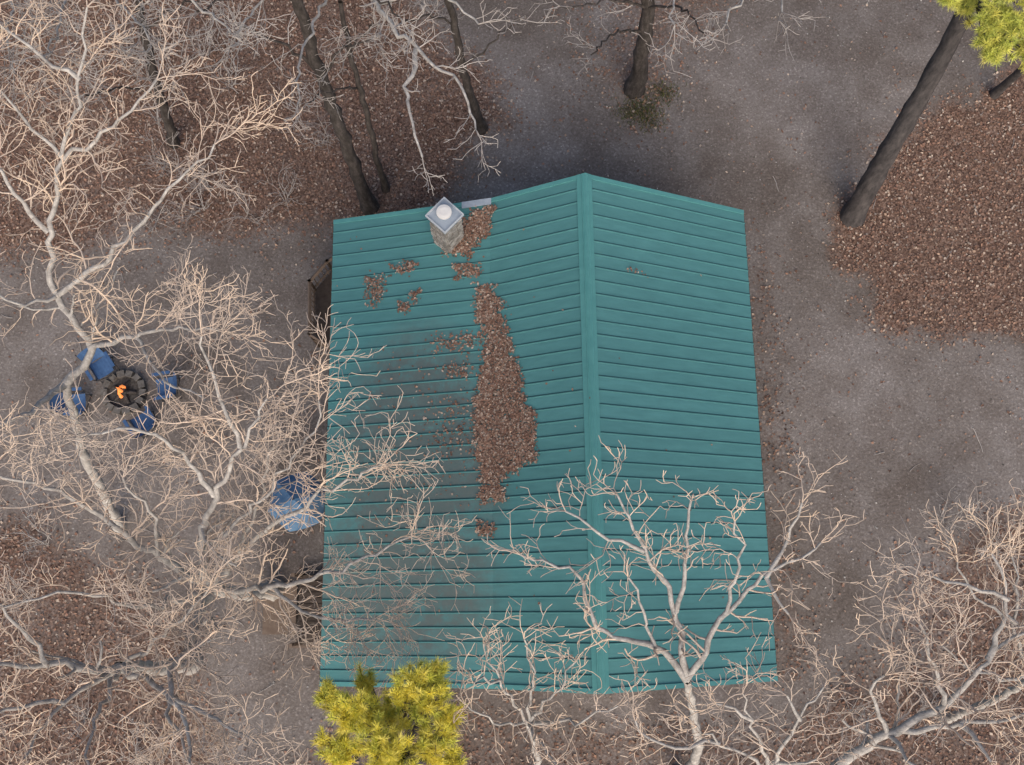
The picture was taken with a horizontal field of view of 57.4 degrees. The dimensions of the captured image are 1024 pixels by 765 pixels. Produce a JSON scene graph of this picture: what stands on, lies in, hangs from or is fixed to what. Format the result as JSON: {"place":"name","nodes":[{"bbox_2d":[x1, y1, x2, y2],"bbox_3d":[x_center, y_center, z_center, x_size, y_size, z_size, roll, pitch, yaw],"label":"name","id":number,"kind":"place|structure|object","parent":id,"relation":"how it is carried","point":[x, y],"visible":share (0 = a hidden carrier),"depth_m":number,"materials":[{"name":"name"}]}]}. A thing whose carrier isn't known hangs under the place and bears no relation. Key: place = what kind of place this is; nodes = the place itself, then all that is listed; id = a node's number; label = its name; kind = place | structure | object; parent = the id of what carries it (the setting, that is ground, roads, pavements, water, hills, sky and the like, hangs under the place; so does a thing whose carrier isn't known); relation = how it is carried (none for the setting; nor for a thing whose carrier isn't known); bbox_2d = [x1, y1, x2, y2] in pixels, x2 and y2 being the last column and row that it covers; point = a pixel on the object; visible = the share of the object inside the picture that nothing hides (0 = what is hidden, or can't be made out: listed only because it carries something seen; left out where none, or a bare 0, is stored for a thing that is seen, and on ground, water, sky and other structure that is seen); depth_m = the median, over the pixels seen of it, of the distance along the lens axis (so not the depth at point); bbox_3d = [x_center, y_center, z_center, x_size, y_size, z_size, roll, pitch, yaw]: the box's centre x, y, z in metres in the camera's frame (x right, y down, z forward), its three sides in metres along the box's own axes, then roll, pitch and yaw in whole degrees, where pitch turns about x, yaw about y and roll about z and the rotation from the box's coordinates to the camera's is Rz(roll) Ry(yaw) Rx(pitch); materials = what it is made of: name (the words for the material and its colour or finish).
{"place":"outdoors","nodes":[
{"label":"outdoors","id":0,"kind":"place"},
{"bbox_2d":[0,31,1014,741],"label":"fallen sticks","id":1,"kind":"object","parent":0,"point":[322,353],"visible":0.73,"depth_m":25.56,"materials":[{"name":"brown wood"}]},
{"bbox_2d":[0,0,1023,764],"bbox_3d":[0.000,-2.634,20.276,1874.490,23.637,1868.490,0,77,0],"label":"ground","id":2,"kind":"structure","parent":0,"point":[816,172],"depth_m":26.11,"materials":[{"name":"grey soil"}]},
{"bbox_2d":[50,387,91,415],"bbox_3d":[-11.802,0.550,25.022,0.742,0.944,0.745,-5,77,-1],"label":"camp chair","id":3,"kind":"object","parent":2,"relation":"on","point":[82,397],"visible":0.54,"depth_m":25.05,"materials":[{"name":"blue fabric"}]},
{"bbox_2d":[75,348,120,383],"bbox_3d":[-11.155,-0.500,25.257,0.745,0.944,0.742,-34,80,-7],"label":"camp chair","id":4,"kind":"object","parent":2,"relation":"on","point":[103,366],"visible":0.84,"depth_m":25.28,"materials":[{"name":"blue fabric"}]},
{"bbox_2d":[100,370,147,415],"bbox_3d":[-10.557,0.238,25.278,1.217,0.601,1.243,0,77,0],"label":"fire pit","id":5,"kind":"object","parent":2,"relation":"on","point":[128,386],"visible":0.98,"depth_m":25.43,"materials":[{"name":"stone"}]},
{"bbox_2d":[123,406,161,439],"bbox_3d":[-9.791,1.140,24.890,0.745,0.944,0.742,-34,80,-7],"label":"camp chair","id":6,"kind":"object","parent":2,"relation":"on","point":[148,423],"visible":0.67,"depth_m":24.97,"materials":[{"name":"blue fabric"}]},
{"bbox_2d":[0,0,289,126],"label":"oak tree","id":7,"kind":"object","parent":2,"relation":"on","point":[150,45],"visible":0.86,"depth_m":16.47,"materials":[{"name":"beige plant"}]},
{"bbox_2d":[33,0,259,148],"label":"young oak tree","id":8,"kind":"object","parent":2,"relation":"on","point":[169,127],"visible":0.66,"depth_m":22.32,"materials":[{"name":"brown plant"}]},
{"bbox_2d":[0,0,302,532],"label":"oak tree","id":9,"kind":"object","parent":2,"relation":"on","point":[65,384],"visible":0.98,"depth_m":16.06,"materials":[{"name":"beige plant"}]},
{"bbox_2d":[0,510,318,764],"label":"oak tree","id":10,"kind":"object","parent":2,"relation":"on","point":[75,666],"visible":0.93,"depth_m":15.80,"materials":[{"name":"beige plant"}]},
{"bbox_2d":[152,370,181,401],"bbox_3d":[-9.220,0.090,25.125,0.742,0.944,0.745,-10,78,-2],"label":"camp chair","id":11,"kind":"object","parent":2,"relation":"on","point":[172,379],"visible":0.73,"depth_m":25.19,"materials":[{"name":"blue fabric"}]},
{"bbox_2d":[0,250,476,764],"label":"oak tree","id":12,"kind":"object","parent":2,"relation":"on","point":[272,589],"visible":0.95,"depth_m":16.27,"materials":[{"name":"beige plant"}]},
{"bbox_2d":[121,0,448,214],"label":"oak tree","id":13,"kind":"object","parent":2,"relation":"on","point":[369,203],"visible":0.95,"depth_m":19.83,"materials":[{"name":"brown plant"}]},
{"bbox_2d":[268,471,324,531],"bbox_3d":[-5.248,3.068,23.620,1.461,2.560,1.490,0,77,0],"label":"patio umbrella","id":14,"kind":"object","parent":2,"relation":"on","point":[286,495],"visible":0.64,"depth_m":22.72,"materials":[{"name":"fabric"}]},
{"bbox_2d":[284,0,389,193],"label":"young oak tree","id":15,"kind":"object","parent":2,"relation":"on","point":[385,187],"visible":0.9,"depth_m":21.73,"materials":[{"name":"brown plant"}]},
{"bbox_2d":[197,0,525,195],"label":"oak tree","id":16,"kind":"object","parent":2,"relation":"on","point":[416,49],"visible":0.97,"depth_m":17.32,"materials":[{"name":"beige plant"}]},
{"bbox_2d":[310,655,468,764],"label":"pine tree","id":17,"kind":"object","parent":2,"relation":"on","point":[391,722],"visible":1,"depth_m":14.62,"materials":[{"name":"yellow plant"}]},
{"bbox_2d":[373,0,562,134],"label":"young oak tree","id":18,"kind":"object","parent":2,"relation":"on","point":[481,126],"visible":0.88,"depth_m":23.12,"materials":[{"name":"brown plant"}]},
{"bbox_2d":[0,0,1023,764],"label":"fallen leaves","id":19,"kind":"object","parent":2,"relation":"on","point":[436,190],"visible":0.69,"depth_m":26.71,"materials":[{"name":"brown plant"}]},
{"bbox_2d":[0,0,1023,764],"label":"brush thicket","id":20,"kind":"object","parent":2,"relation":"on","point":[324,142],"visible":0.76,"depth_m":26.14,"materials":[{"name":"brown plant"}]},
{"bbox_2d":[0,0,1023,763],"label":"gravel stones","id":21,"kind":"object","parent":2,"relation":"on","point":[450,196],"visible":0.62,"depth_m":26.22,"materials":[{"name":"grey stone"}]},
{"bbox_2d":[262,173,777,693],"bbox_3d":[-0.311,1.364,22.501,12.357,5.490,11.205,-1,77,0],"label":"cabin","id":22,"kind":"object","parent":2,"relation":"on","point":[654,365],"visible":0.83,"depth_m":21.10,"materials":[{"name":"teal metal"}]},
{"bbox_2d":[425,197,463,252],"bbox_3d":[-1.520,-3.550,22.071,0.624,2.475,0.624,42,81,9],"label":"chimney","id":23,"kind":"object","parent":22,"relation":"on","point":[443,215],"visible":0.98,"depth_m":21.14,"materials":[{"name":"stone"}]},
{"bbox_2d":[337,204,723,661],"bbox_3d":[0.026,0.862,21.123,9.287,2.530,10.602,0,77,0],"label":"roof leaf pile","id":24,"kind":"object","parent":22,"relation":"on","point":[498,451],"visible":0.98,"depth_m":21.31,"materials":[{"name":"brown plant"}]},
{"bbox_2d":[436,597,656,764],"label":"young oak tree","id":25,"kind":"object","parent":2,"relation":"on","point":[529,722],"visible":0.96,"depth_m":15.98,"materials":[{"name":"beige plant"}]},
{"bbox_2d":[530,0,742,98],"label":"oak tree","id":26,"kind":"object","parent":2,"relation":"on","point":[635,83],"visible":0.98,"depth_m":24.43,"materials":[{"name":"brown plant"}]},
{"bbox_2d":[608,73,686,135],"bbox_3d":[3.928,-8.251,27.401,2.097,0.208,2.196,19,78,4],"label":"grass tuft","id":27,"kind":"object","parent":2,"relation":"on","point":[644,107],"visible":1,"depth_m":27.34,"materials":[{"name":"green plant"}]},
{"bbox_2d":[481,435,864,764],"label":"oak tree","id":28,"kind":"object","parent":2,"relation":"on","point":[682,670],"visible":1,"depth_m":15.64,"materials":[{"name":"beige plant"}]},
{"bbox_2d":[645,0,828,77],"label":"oak tree","id":29,"kind":"object","parent":2,"relation":"on","point":[727,13],"visible":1,"depth_m":17.37,"materials":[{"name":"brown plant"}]},
{"bbox_2d":[594,632,882,764],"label":"young oak tree","id":30,"kind":"object","parent":2,"relation":"on","point":[767,761],"visible":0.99,"depth_m":15.16,"materials":[{"name":"beige plant"}]},
{"bbox_2d":[787,478,1023,764],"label":"oak tree","id":31,"kind":"object","parent":2,"relation":"on","point":[866,745],"visible":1,"depth_m":14.58,"materials":[{"name":"beige plant"}]},
{"bbox_2d":[839,0,1023,227],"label":"pine tree","id":32,"kind":"object","parent":2,"relation":"on","point":[993,22],"visible":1,"depth_m":20.40,"materials":[{"name":"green plant"}]},
{"bbox_2d":[902,477,1023,729],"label":"young oak tree","id":33,"kind":"object","parent":2,"relation":"on","point":[959,713],"visible":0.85,"depth_m":14.86,"materials":[{"name":"beige plant"}]},
{"bbox_2d":[989,64,1023,99],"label":"pine tree","id":34,"kind":"object","parent":2,"relation":"on","point":[997,91],"visible":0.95,"depth_m":26.39,"materials":[{"name":"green plant"}]}
]}

